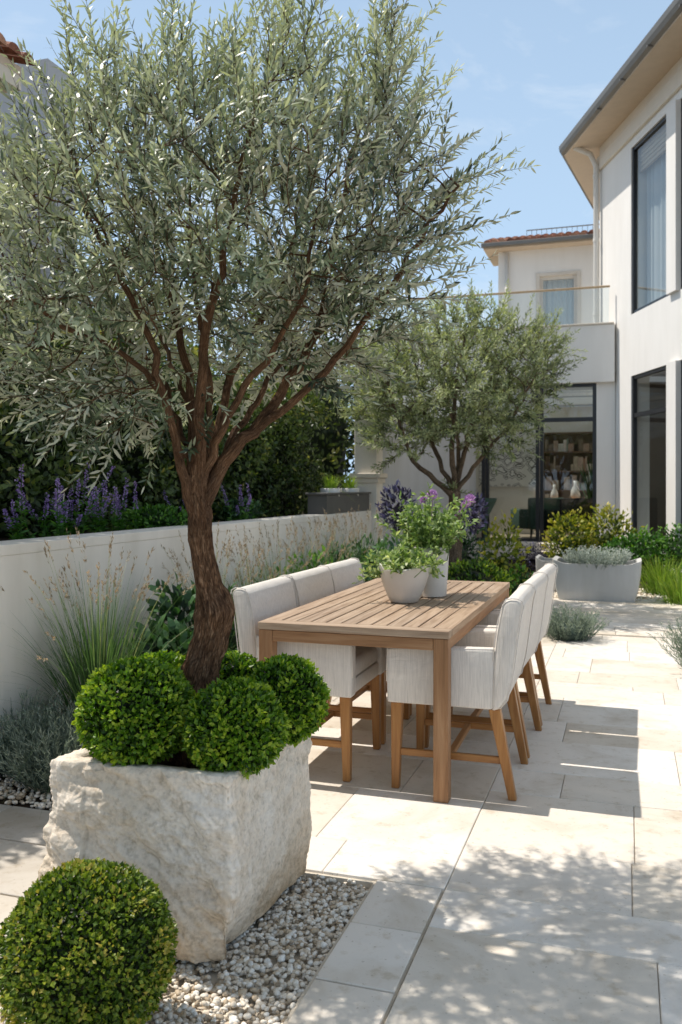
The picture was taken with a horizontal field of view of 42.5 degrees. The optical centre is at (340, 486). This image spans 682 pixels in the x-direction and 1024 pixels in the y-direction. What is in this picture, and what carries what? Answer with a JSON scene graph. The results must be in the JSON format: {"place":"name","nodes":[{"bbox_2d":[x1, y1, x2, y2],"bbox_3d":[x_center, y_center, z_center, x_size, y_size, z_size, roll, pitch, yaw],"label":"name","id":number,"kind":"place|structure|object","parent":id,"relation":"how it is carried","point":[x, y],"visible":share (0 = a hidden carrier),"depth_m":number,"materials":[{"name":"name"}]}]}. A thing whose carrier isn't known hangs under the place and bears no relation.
{"place":"outdoors","nodes":[
{"label":"outdoors","id":0,"kind":"place"},
{"bbox_2d":[0,804,50,957],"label":"side path","id":1,"kind":"structure","parent":0,"point":[23,851],"depth_m":3.37,"materials":[{"name":"beige stone"}]},
{"bbox_2d":[0,513,301,540],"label":"raised bed","id":2,"kind":"object","parent":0,"point":[6,539],"visible":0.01,"depth_m":6.44,"materials":[{"name":"soil"}]},
{"bbox_2d":[2,464,65,539],"bbox_3d":[-1.794,0.102,5.112,0.344,0.459,0.330,0,0,0],"label":"salvia","id":3,"kind":"object","parent":2,"relation":"on","point":[17,535],"visible":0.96,"depth_m":5.05,"materials":[{"name":"purple plant"}]},
{"bbox_2d":[22,480,111,536],"bbox_3d":[-1.757,0.145,5.628,0.333,0.373,0.589,0,0,17],"label":"salvia","id":4,"kind":"object","parent":2,"relation":"on","point":[65,518],"visible":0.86,"depth_m":5.57,"materials":[{"name":"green plant"}]},
{"bbox_2d":[65,463,114,533],"bbox_3d":[-1.695,0.086,5.817,0.325,0.491,0.309,0,0,0],"label":"salvia","id":5,"kind":"object","parent":2,"relation":"on","point":[75,512],"visible":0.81,"depth_m":5.79,"materials":[{"name":"purple plant"}]},
{"bbox_2d":[87,478,142,532],"bbox_3d":[-1.580,0.135,6.071,0.239,0.392,0.510,0,0,29],"label":"salvia","id":6,"kind":"object","parent":2,"relation":"on","point":[119,523],"visible":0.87,"depth_m":6.05,"materials":[{"name":"purple plant"}]},
{"bbox_2d":[110,503,187,529],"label":"shrub","id":7,"kind":"object","parent":2,"relation":"on","point":[159,519],"visible":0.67,"depth_m":6.42,"materials":[{"name":"green plant"}]},
{"bbox_2d":[0,277,334,537],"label":"hedge","id":8,"kind":"object","parent":2,"relation":"on","point":[263,465],"visible":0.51,"depth_m":7.13,"materials":[{"name":"green plant"}]},
{"bbox_2d":[163,490,187,524],"bbox_3d":[-1.234,0.106,7.222,0.341,0.450,0.430,0,0,25],"label":"salvia","id":9,"kind":"object","parent":2,"relation":"on","point":[180,507],"visible":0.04,"depth_m":7.13,"materials":[{"name":"purple plant"}]},
{"bbox_2d":[221,483,256,520],"bbox_3d":[-0.900,0.149,8.001,0.308,0.365,0.301,0,0,25],"label":"salvia","id":10,"kind":"object","parent":2,"relation":"on","point":[239,511],"visible":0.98,"depth_m":8.00,"materials":[{"name":"purple plant"}]},
{"bbox_2d":[212,498,267,521],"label":"shrub","id":11,"kind":"object","parent":2,"relation":"on","point":[227,513],"visible":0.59,"depth_m":8.42,"materials":[{"name":"green plant"}]},
{"bbox_2d":[0,874,368,1023],"bbox_3d":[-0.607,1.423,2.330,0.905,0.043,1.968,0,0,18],"label":"gravel","id":12,"kind":"structure","parent":0,"point":[233,993],"depth_m":2.60,"materials":[{"name":"grey gravel"}]},
{"bbox_2d":[0,857,178,1023],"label":"boxwood ball","id":13,"kind":"object","parent":12,"relation":"on","point":[76,949],"visible":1,"depth_m":2.12,"materials":[{"name":"green plant"}]},
{"bbox_2d":[38,737,311,963],"bbox_3d":[-0.506,1.119,2.943,0.659,0.562,0.812,0,0,18],"label":"stone planter","id":14,"kind":"object","parent":12,"relation":"on","point":[220,857],"visible":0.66,"depth_m":2.62,"materials":[{"name":"stone"}]},
{"bbox_2d":[71,656,195,767],"bbox_3d":[-0.646,0.712,2.754,0.390,0.359,0.395,0,0,0],"label":"boxwood ball","id":15,"kind":"object","parent":14,"relation":"on","point":[131,710],"visible":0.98,"depth_m":2.64,"materials":[{"name":"green plant"}]},
{"bbox_2d":[138,650,185,673],"bbox_3d":[-0.622,0.714,3.018,0.358,0.297,0.350,0,0,0],"label":"boxwood ball","id":16,"kind":"object","parent":14,"relation":"on","point":[177,659],"visible":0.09,"depth_m":3.00,"materials":[{"name":"green plant"}]},
{"bbox_2d":[177,676,291,781],"bbox_3d":[-0.328,0.746,2.714,0.356,0.317,0.359,0,0,0],"label":"boxwood ball","id":17,"kind":"object","parent":14,"relation":"on","point":[240,723],"visible":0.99,"depth_m":2.61,"materials":[{"name":"green plant"}]},
{"bbox_2d":[219,650,258,680],"bbox_3d":[-0.391,0.703,3.139,0.266,0.236,0.254,0,0,0],"label":"boxwood ball","id":18,"kind":"object","parent":14,"relation":"on","point":[239,664],"visible":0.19,"depth_m":3.08,"materials":[{"name":"green plant"}]},
{"bbox_2d":[0,0,541,768],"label":"olive tree","id":19,"kind":"object","parent":14,"relation":"on","point":[304,278],"visible":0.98,"depth_m":2.76,"materials":[{"name":"green plant"}]},
{"bbox_2d":[249,652,331,747],"bbox_3d":[-0.190,0.729,2.982,0.316,0.324,0.318,0,0,0],"label":"boxwood ball","id":20,"kind":"object","parent":14,"relation":"on","point":[302,693],"visible":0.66,"depth_m":2.90,"materials":[{"name":"green plant"}]},
{"bbox_2d":[252,566,285,582],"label":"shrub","id":21,"kind":"object","parent":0,"point":[277,567],"visible":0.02,"depth_m":6.69,"materials":[{"name":"green plant"}]},
{"bbox_2d":[0,559,670,810],"bbox_3d":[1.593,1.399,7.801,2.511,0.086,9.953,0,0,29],"label":"bed gravel","id":22,"kind":"structure","parent":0,"point":[19,795],"depth_m":3.98,"materials":[{"name":"grey gravel"}]},
{"bbox_2d":[0,686,75,777],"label":"lavender","id":23,"kind":"object","parent":22,"relation":"on","point":[7,744],"visible":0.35,"depth_m":4.25,"materials":[{"name":"green plant"}]},
{"bbox_2d":[0,700,87,795],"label":"lavender","id":24,"kind":"object","parent":22,"relation":"on","point":[38,769],"visible":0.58,"depth_m":3.99,"materials":[{"name":"green plant"}]},
{"bbox_2d":[45,717,82,749],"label":"lavender","id":25,"kind":"object","parent":22,"relation":"on","point":[65,735],"visible":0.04,"depth_m":4.18,"materials":[{"name":"green plant"}]},
{"bbox_2d":[0,526,233,797],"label":"ornamental grass","id":26,"kind":"object","parent":22,"relation":"on","point":[93,657],"depth_m":4.45,"materials":[{"name":"green plant"}]},
{"bbox_2d":[123,614,193,655],"bbox_3d":[-0.970,1.081,4.979,0.657,0.772,0.621,0,0,45],"label":"shrub","id":27,"kind":"object","parent":22,"relation":"on","point":[164,636],"visible":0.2,"depth_m":4.92,"materials":[{"name":"green plant"}]},
{"bbox_2d":[133,571,195,657],"bbox_3d":[-0.997,0.938,5.322,0.502,0.830,0.509,0,0,0],"label":"shrub","id":28,"kind":"object","parent":22,"relation":"on","point":[186,600],"visible":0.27,"depth_m":5.25,"materials":[{"name":"green plant"}]},
{"bbox_2d":[161,522,296,655],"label":"ornamental grass","id":29,"kind":"object","parent":22,"relation":"on","point":[227,564],"depth_m":5.79,"materials":[{"name":"green plant"}]},
{"bbox_2d":[228,581,239,651],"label":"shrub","id":30,"kind":"object","parent":22,"relation":"on","point":[232,642],"visible":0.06,"depth_m":5.75,"materials":[{"name":"green plant"}]},
{"bbox_2d":[220,525,312,594],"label":"ornamental grass","id":31,"kind":"object","parent":22,"relation":"on","point":[253,550],"depth_m":6.27,"materials":[{"name":"green plant"}]},
{"bbox_2d":[231,517,329,582],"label":"ornamental grass","id":32,"kind":"object","parent":22,"relation":"on","point":[297,555],"depth_m":6.99,"materials":[{"name":"green plant"}]},
{"bbox_2d":[274,546,332,574],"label":"shrub","id":33,"kind":"object","parent":22,"relation":"on","point":[314,556],"visible":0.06,"depth_m":7.40,"materials":[{"name":"green plant"}]},
{"bbox_2d":[264,512,376,572],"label":"ornamental grass","id":34,"kind":"object","parent":22,"relation":"on","point":[330,539],"depth_m":7.56,"materials":[{"name":"plant"}]},
{"bbox_2d":[309,541,369,581],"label":"shrub","id":35,"kind":"object","parent":22,"relation":"on","point":[337,553],"visible":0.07,"depth_m":7.99,"materials":[{"name":"green plant"}]},
{"bbox_2d":[291,507,390,579],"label":"ornamental grass","id":36,"kind":"object","parent":22,"relation":"on","point":[350,532],"depth_m":8.27,"materials":[{"name":"plant"}]},
{"bbox_2d":[314,501,393,580],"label":"ornamental grass","id":37,"kind":"object","parent":22,"relation":"on","point":[366,529],"depth_m":8.91,"materials":[{"name":"green plant"}]},
{"bbox_2d":[341,532,388,580],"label":"shrub","id":38,"kind":"object","parent":22,"relation":"on","point":[367,542],"visible":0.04,"depth_m":8.91,"materials":[{"name":"green plant"}]},
{"bbox_2d":[349,346,387,549],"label":"gate pillar","id":39,"kind":"structure","parent":22,"relation":"on","point":[365,461],"depth_m":10.56,"materials":[{"name":"white paint"}]},
{"bbox_2d":[360,530,411,580],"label":"shrub","id":40,"kind":"object","parent":22,"relation":"on","point":[391,547],"visible":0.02,"depth_m":7.99,"materials":[{"name":"green plant"}]},
{"bbox_2d":[374,479,416,530],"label":"shrub","id":41,"kind":"object","parent":22,"relation":"on","point":[396,488],"visible":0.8,"depth_m":8.16,"materials":[{"name":"purple plant"}]},
{"bbox_2d":[383,401,475,556],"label":"boundary wall","id":42,"kind":"structure","parent":22,"relation":"on","point":[405,471],"depth_m":13.05,"materials":[{"name":"white paint"}]},
{"bbox_2d":[323,278,586,576],"bbox_3d":[1.275,-0.462,9.921,2.775,3.835,2.517,0,0,-35],"label":"olive tree","id":43,"kind":"object","parent":22,"relation":"on","point":[496,390],"visible":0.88,"depth_m":9.63,"materials":[{"name":"green plant"}]},
{"bbox_2d":[410,525,508,574],"bbox_3d":[1.392,0.902,12.184,1.580,1.058,1.394,0,0,43],"label":"shrub","id":44,"kind":"object","parent":22,"relation":"on","point":[465,550],"visible":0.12,"depth_m":12.07,"materials":[{"name":"green plant"}]},
{"bbox_2d":[459,489,489,534],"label":"shrub","id":45,"kind":"object","parent":22,"relation":"on","point":[476,510],"visible":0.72,"depth_m":8.54,"materials":[{"name":"purple plant"}]},
{"bbox_2d":[447,557,513,596],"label":"shrub","id":46,"kind":"object","parent":22,"relation":"on","point":[474,575],"visible":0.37,"depth_m":9.28,"materials":[{"name":"green plant"}]},
{"bbox_2d":[477,507,531,588],"bbox_3d":[1.928,0.822,10.393,0.684,1.159,0.644,0,0,0],"label":"shrub","id":47,"kind":"object","parent":22,"relation":"on","point":[502,561],"visible":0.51,"depth_m":10.33,"materials":[{"name":"green plant"}]},
{"bbox_2d":[496,563,533,595],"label":"shrub","id":48,"kind":"object","parent":22,"relation":"on","point":[514,587],"visible":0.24,"depth_m":9.85,"materials":[{"name":"green plant"}]},
{"bbox_2d":[507,540,580,570],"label":"shrub","id":49,"kind":"object","parent":22,"relation":"on","point":[531,558],"visible":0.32,"depth_m":14.52,"materials":[{"name":"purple plant"}]},
{"bbox_2d":[536,555,574,591],"bbox_3d":[2.905,1.165,11.700,0.560,0.470,0.520,0,0,18],"label":"concrete planter","id":50,"kind":"object","parent":22,"relation":"on","point":[541,561],"visible":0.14,"depth_m":11.53,"materials":[{"name":"concrete"}]},
{"bbox_2d":[540,507,596,557],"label":"shrub","id":51,"kind":"object","parent":22,"relation":"on","point":[570,541],"visible":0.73,"depth_m":13.92,"materials":[{"name":"green plant"}]},
{"bbox_2d":[552,556,641,602],"bbox_3d":[3.170,1.145,10.850,1.040,0.510,0.600,0,0,18],"label":"concrete planter","id":52,"kind":"object","parent":22,"relation":"on","point":[609,583],"visible":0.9,"depth_m":10.58,"materials":[{"name":"concrete"}]},
{"bbox_2d":[560,545,632,569],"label":"lavender","id":53,"kind":"object","parent":52,"relation":"on","point":[605,558],"visible":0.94,"depth_m":10.71,"materials":[{"name":"plant"}]},
{"bbox_2d":[574,502,643,555],"bbox_3d":[4.322,0.853,14.146,1.120,1.228,1.018,0,0,32],"label":"shrub","id":54,"kind":"object","parent":22,"relation":"on","point":[603,538],"visible":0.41,"depth_m":14.09,"materials":[{"name":"green plant"}]},
{"bbox_2d":[598,525,678,578],"bbox_3d":[4.610,1.018,13.376,1.448,0.884,1.058,0,0,0],"label":"shrub","id":55,"kind":"object","parent":22,"relation":"on","point":[640,548],"visible":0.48,"depth_m":13.22,"materials":[{"name":"green plant"}]},
{"bbox_2d":[639,553,681,595],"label":"strappy plant","id":56,"kind":"object","parent":22,"relation":"on","point":[650,578],"visible":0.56,"depth_m":11.23,"materials":[{"name":"green plant"}]},
{"bbox_2d":[639,561,681,604],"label":"strappy plant","id":57,"kind":"object","parent":22,"relation":"on","point":[674,592],"visible":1,"depth_m":10.38,"materials":[{"name":"green plant"}]},
{"bbox_2d":[645,520,681,575],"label":"shrub","id":58,"kind":"object","parent":22,"relation":"on","point":[675,550],"visible":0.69,"depth_m":13.09,"materials":[{"name":"green plant"}]},
{"bbox_2d":[0,0,672,486],"label":"sky","id":59,"kind":"structure","parent":0,"point":[532,69],"materials":[{"name":"blue"}]},
{"bbox_2d":[287,880,441,1023],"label":"border paving","id":60,"kind":"structure","parent":0,"point":[359,976],"depth_m":2.59,"materials":[{"name":"stone"}]},
{"bbox_2d":[283,598,681,1023],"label":"patio","id":61,"kind":"structure","parent":0,"point":[533,921],"depth_m":3.47,"materials":[{"name":"stone"}]},
{"bbox_2d":[230,575,385,781],"bbox_3d":[-0.152,0.947,4.505,0.630,0.905,0.618,0,0,18],"label":"dining chair","id":62,"kind":"object","parent":61,"relation":"on","point":[347,671],"visible":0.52,"depth_m":4.28,"materials":[{"name":"fabric"}]},
{"bbox_2d":[281,565,409,743],"bbox_3d":[0.047,0.947,5.114,0.630,0.905,0.618,0,0,19],"label":"dining chair","id":63,"kind":"object","parent":61,"relation":"on","point":[312,585],"visible":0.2,"depth_m":5.06,"materials":[{"name":"fabric"}]},
{"bbox_2d":[318,558,411,715],"bbox_3d":[0.241,0.947,5.708,0.630,0.905,0.618,0,0,19],"label":"dining chair","id":64,"kind":"object","parent":61,"relation":"on","point":[345,573],"visible":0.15,"depth_m":5.72,"materials":[{"name":"fabric"}]},
{"bbox_2d":[258,578,509,803],"bbox_3d":[0.366,1.020,4.998,0.915,0.760,2.100,0,0,18],"label":"dining table","id":65,"kind":"object","parent":61,"relation":"on","point":[369,614],"visible":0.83,"depth_m":4.13,"materials":[{"name":"brown wood"}]},
{"bbox_2d":[378,559,430,602],"bbox_3d":[0.350,0.523,4.860,0.296,0.234,0.278,0,0,0],"label":"bowl pot","id":66,"kind":"object","parent":65,"relation":"on","point":[406,586],"visible":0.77,"depth_m":4.76,"materials":[{"name":"white ceramic"}]},
{"bbox_2d":[352,532,446,583],"bbox_3d":[0.357,0.396,4.869,0.515,0.288,0.562,0,0,-38],"label":"potted plant","id":67,"kind":"object","parent":66,"relation":"on","point":[400,559],"visible":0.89,"depth_m":4.82,"materials":[{"name":"green plant"}]},
{"bbox_2d":[414,546,448,597],"bbox_3d":[0.528,0.495,5.120,0.208,0.289,0.208,0,0,0],"label":"tall pot","id":68,"kind":"object","parent":65,"relation":"on","point":[435,587],"visible":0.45,"depth_m":5.04,"materials":[{"name":"white ceramic"}]},
{"bbox_2d":[374,482,479,560],"bbox_3d":[0.544,0.207,5.133,0.642,0.470,0.568,0,0,44],"label":"flowering plant","id":69,"kind":"object","parent":68,"relation":"on","point":[427,530],"visible":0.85,"depth_m":5.04,"materials":[{"name":"green plant"}]},
{"bbox_2d":[386,584,535,800],"bbox_3d":[0.599,0.947,4.249,0.630,0.905,0.618,0,0,17],"label":"dining chair","id":70,"kind":"object","parent":61,"relation":"on","point":[487,664],"visible":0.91,"depth_m":3.99,"materials":[{"name":"fabric"}]},
{"bbox_2d":[425,572,548,757],"bbox_3d":[0.801,0.947,4.866,0.630,0.905,0.618,0,0,19],"label":"dining chair","id":71,"kind":"object","parent":61,"relation":"on","point":[538,581],"visible":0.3,"depth_m":4.79,"materials":[{"name":"fabric"}]},
{"bbox_2d":[451,563,557,725],"bbox_3d":[1.005,0.947,5.473,0.630,0.905,0.618,0,0,19],"label":"dining chair","id":72,"kind":"object","parent":61,"relation":"on","point":[549,569],"visible":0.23,"depth_m":5.58,"materials":[{"name":"fabric"}]},
{"bbox_2d":[546,602,612,641],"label":"lavender","id":73,"kind":"object","parent":61,"relation":"on","point":[575,629],"visible":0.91,"depth_m":7.92,"materials":[{"name":"green plant"}]},
{"bbox_2d":[647,616,681,668],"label":"lavender","id":74,"kind":"object","parent":61,"relation":"on","point":[675,641],"visible":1,"depth_m":6.46,"materials":[{"name":"green plant"}]},
{"bbox_2d":[364,0,681,569],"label":"house","id":75,"kind":"structure","parent":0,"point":[620,148],"depth_m":16.35,"materials":[{"name":"paint"}]},
{"bbox_2d":[471,388,485,539],"bbox_3d":[2.805,-0.459,17.884,0.276,3.118,0.081,0,0,18],"label":"glass door","id":76,"kind":"structure","parent":75,"relation":"in","point":[483,463],"depth_m":17.82,"materials":[{"name":"black metal"}]},
{"bbox_2d":[476,498,496,542],"bbox_3d":[2.846,0.667,17.270,0.450,0.870,0.450,0,0,0],"label":"armchair","id":77,"kind":"object","parent":75,"relation":"on","point":[491,502],"visible":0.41,"depth_m":17.16,"materials":[{"name":"green fabric"}]},
{"bbox_2d":[478,414,535,487],"bbox_3d":[3.894,-0.825,20.363,1.410,1.710,0.050,0,0,18],"label":"painting","id":78,"kind":"object","parent":75,"relation":"attached to","point":[520,472],"depth_m":20.29,"materials":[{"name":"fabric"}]},
{"bbox_2d":[486,386,539,541],"bbox_3d":[3.455,-0.459,17.672,1.068,3.118,0.081,0,0,18],"label":"glass door","id":79,"kind":"structure","parent":75,"relation":"in","point":[537,539],"depth_m":17.53,"materials":[{"name":"black metal"}]},
{"bbox_2d":[511,498,560,537],"bbox_3d":[4.228,0.670,18.832,0.880,0.860,0.820,0,0,-20],"label":"armchair","id":80,"kind":"object","parent":75,"relation":"on","point":[523,518],"visible":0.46,"depth_m":18.47,"materials":[{"name":"green fabric"}]},
{"bbox_2d":[540,383,595,541],"bbox_3d":[4.488,-0.459,17.334,1.082,3.118,0.081,0,0,18],"label":"glass door","id":81,"kind":"structure","parent":75,"relation":"in","point":[569,419],"depth_m":17.33,"materials":[{"name":"black metal"}]},
{"bbox_2d":[544,498,592,537],"bbox_3d":[4.750,0.670,18.240,0.880,0.860,0.820,0,0,-20],"label":"armchair","id":82,"kind":"object","parent":75,"relation":"on","point":[570,504],"visible":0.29,"depth_m":17.87,"materials":[{"name":"green fabric"}]},
{"bbox_2d":[544,432,592,530],"bbox_3d":[5.711,-0.125,21.689,1.380,2.450,0.380,0,0,18],"label":"bookcase","id":83,"kind":"object","parent":75,"relation":"on","point":[564,459],"visible":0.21,"depth_m":21.87,"materials":[{"name":"brown wood"}]},
{"bbox_2d":[551,485,557,497],"bbox_3d":[4.984,0.139,20.464,0.180,0.360,0.180,0,0,0],"label":"vase","id":84,"kind":"object","parent":83,"relation":"on","point":[554,492],"visible":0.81,"depth_m":20.41,"materials":[{"name":"white ceramic"}]},
{"bbox_2d":[545,494,586,497],"bbox_3d":[5.701,0.376,21.682,1.266,0.376,0.200,0,0,18],"label":"book row","id":85,"kind":"object","parent":83,"relation":"on","point":[547,495],"visible":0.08,"depth_m":21.76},
{"bbox_2d":[545,475,589,489],"bbox_3d":[5.715,-0.095,21.677,1.295,0.367,0.200,0,0,18],"label":"book row","id":86,"kind":"object","parent":83,"relation":"on","point":[549,482],"visible":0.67,"depth_m":21.62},
{"bbox_2d":[545,456,592,470],"bbox_3d":[5.688,-0.571,21.686,1.238,0.370,0.200,0,0,18],"label":"book row","id":87,"kind":"object","parent":83,"relation":"on","point":[578,462],"visible":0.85,"depth_m":21.57,"materials":[{"name":"beige paper"}]},
{"bbox_2d":[545,439,592,451],"bbox_3d":[5.646,-1.021,21.700,1.149,0.319,0.200,0,0,18],"label":"book row","id":88,"kind":"object","parent":83,"relation":"on","point":[555,446],"visible":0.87,"depth_m":21.64,"materials":[{"name":"beige paper"}]},
{"bbox_2d":[570,481,579,497],"bbox_3d":[5.447,0.094,20.366,0.225,0.450,0.225,0,0,0],"label":"vase","id":89,"kind":"object","parent":83,"relation":"on","point":[574,494],"visible":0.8,"depth_m":20.30,"materials":[{"name":"white ceramic"}]},
{"bbox_2d":[481,224,665,381],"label":"tiled wing","id":90,"kind":"structure","parent":75,"relation":"on","point":[543,261],"depth_m":23.99,"materials":[{"name":"white paint"}]},
{"bbox_2d":[536,270,580,325],"bbox_3d":[5.957,-4.090,23.986,1.180,3.480,0.360,0,0,18],"label":"window","id":91,"kind":"structure","parent":90,"relation":"in","point":[569,301],"depth_m":24.05,"materials":[{"name":"clear glass"}]},
{"bbox_2d":[632,366,665,549],"bbox_3d":[5.473,-0.470,15.390,0.070,3.138,1.688,0,0,-3],"label":"window","id":92,"kind":"structure","parent":75,"relation":"in","point":[635,414],"depth_m":16.17,"materials":[{"name":"black metal"}]},
{"bbox_2d":[632,116,668,313],"bbox_3d":[5.604,-4.721,15.398,0.333,3.079,1.688,0,0,-3],"label":"window","id":93,"kind":"structure","parent":75,"relation":"in","point":[652,148],"depth_m":15.82,"materials":[{"name":"glass"}]},
{"bbox_2d":[681,99,681,288],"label":"window","id":94,"kind":"structure","parent":75,"relation":"in","point":[681,99],"depth_m":14.17,"materials":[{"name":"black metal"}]},
{"bbox_2d":[681,360,681,538],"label":"window","id":95,"kind":"structure","parent":75,"relation":"in","point":[681,360],"depth_m":14.17,"materials":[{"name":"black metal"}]},
{"label":"ground","id":96,"kind":"structure","parent":0,"visible":0},
{"bbox_2d":[0,33,34,92],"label":"neighbour house","id":97,"kind":"structure","parent":96,"relation":"on","point":[9,48],"depth_m":8.13,"materials":[{"name":"paint"}]},
{"bbox_2d":[0,58,75,357],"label":"grey annex","id":98,"kind":"object","parent":96,"relation":"on","point":[51,70],"visible":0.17,"depth_m":10.44,"materials":[{"name":"grey paint"}]},
{"bbox_2d":[24,237,218,398],"bbox_3d":[-2.782,-0.800,10.618,2.949,4.542,3.138,0,0,0],"label":"leafy tree","id":99,"kind":"object","parent":96,"relation":"on","point":[56,271],"visible":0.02,"depth_m":10.46,"materials":[{"name":"green plant"}]},
{"bbox_2d":[0,510,371,776],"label":"garden wall","id":100,"kind":"structure","parent":96,"relation":"on","point":[18,557],"depth_m":5.04,"materials":[{"name":"white paint"}]},
{"bbox_2d":[305,492,370,513],"bbox_3d":[-0.003,0.176,9.759,0.250,0.222,1.610,0,0,18],"label":"metal trough","id":101,"kind":"object","parent":100,"relation":"on","point":[328,503],"visible":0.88,"depth_m":9.32,"materials":[{"name":"grey metal"}]},
{"bbox_2d":[320,488,339,495],"bbox_3d":[-0.115,0.098,9.401,0.220,0.155,0.220,0,0,0],"label":"white pot","id":102,"kind":"object","parent":101,"relation":"in","point":[332,490],"visible":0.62,"depth_m":9.31,"materials":[{"name":"white ceramic"}]},
{"bbox_2d":[320,471,355,502],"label":"grassy plant","id":103,"kind":"object","parent":102,"relation":"on","point":[329,483],"visible":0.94,"depth_m":9.38,"materials":[{"name":"green plant"}]},
{"bbox_2d":[340,488,358,495],"bbox_3d":[0.102,0.098,10.066,0.220,0.155,0.220,0,0,0],"label":"white pot","id":104,"kind":"object","parent":101,"relation":"in","point":[349,489],"visible":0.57,"depth_m":9.97,"materials":[{"name":"white ceramic"}]},
{"bbox_2d":[339,472,365,487],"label":"grassy plant","id":105,"kind":"object","parent":101,"relation":"on","point":[351,483],"visible":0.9,"depth_m":10.04,"materials":[{"name":"green plant"}]},
{"bbox_2d":[210,230,400,513],"bbox_3d":[-0.607,-1.240,12.973,3.364,5.396,2.683,0,0,0],"label":"evergreen tree","id":106,"kind":"object","parent":96,"relation":"on","point":[335,445],"visible":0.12,"depth_m":12.52,"materials":[{"name":"green plant"}]},
{"bbox_3d":[5.282,0.925,18.157,0.420,0.350,0.420,0,0,0],"label":"floor pot","id":107,"kind":"object","parent":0,"visible":0},
{"bbox_2d":[575,457,592,497],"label":"house plant","id":108,"kind":"object","parent":107,"relation":"on","point":[589,489],"visible":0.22,"depth_m":18.07,"materials":[{"name":"green plant"}]}
]}

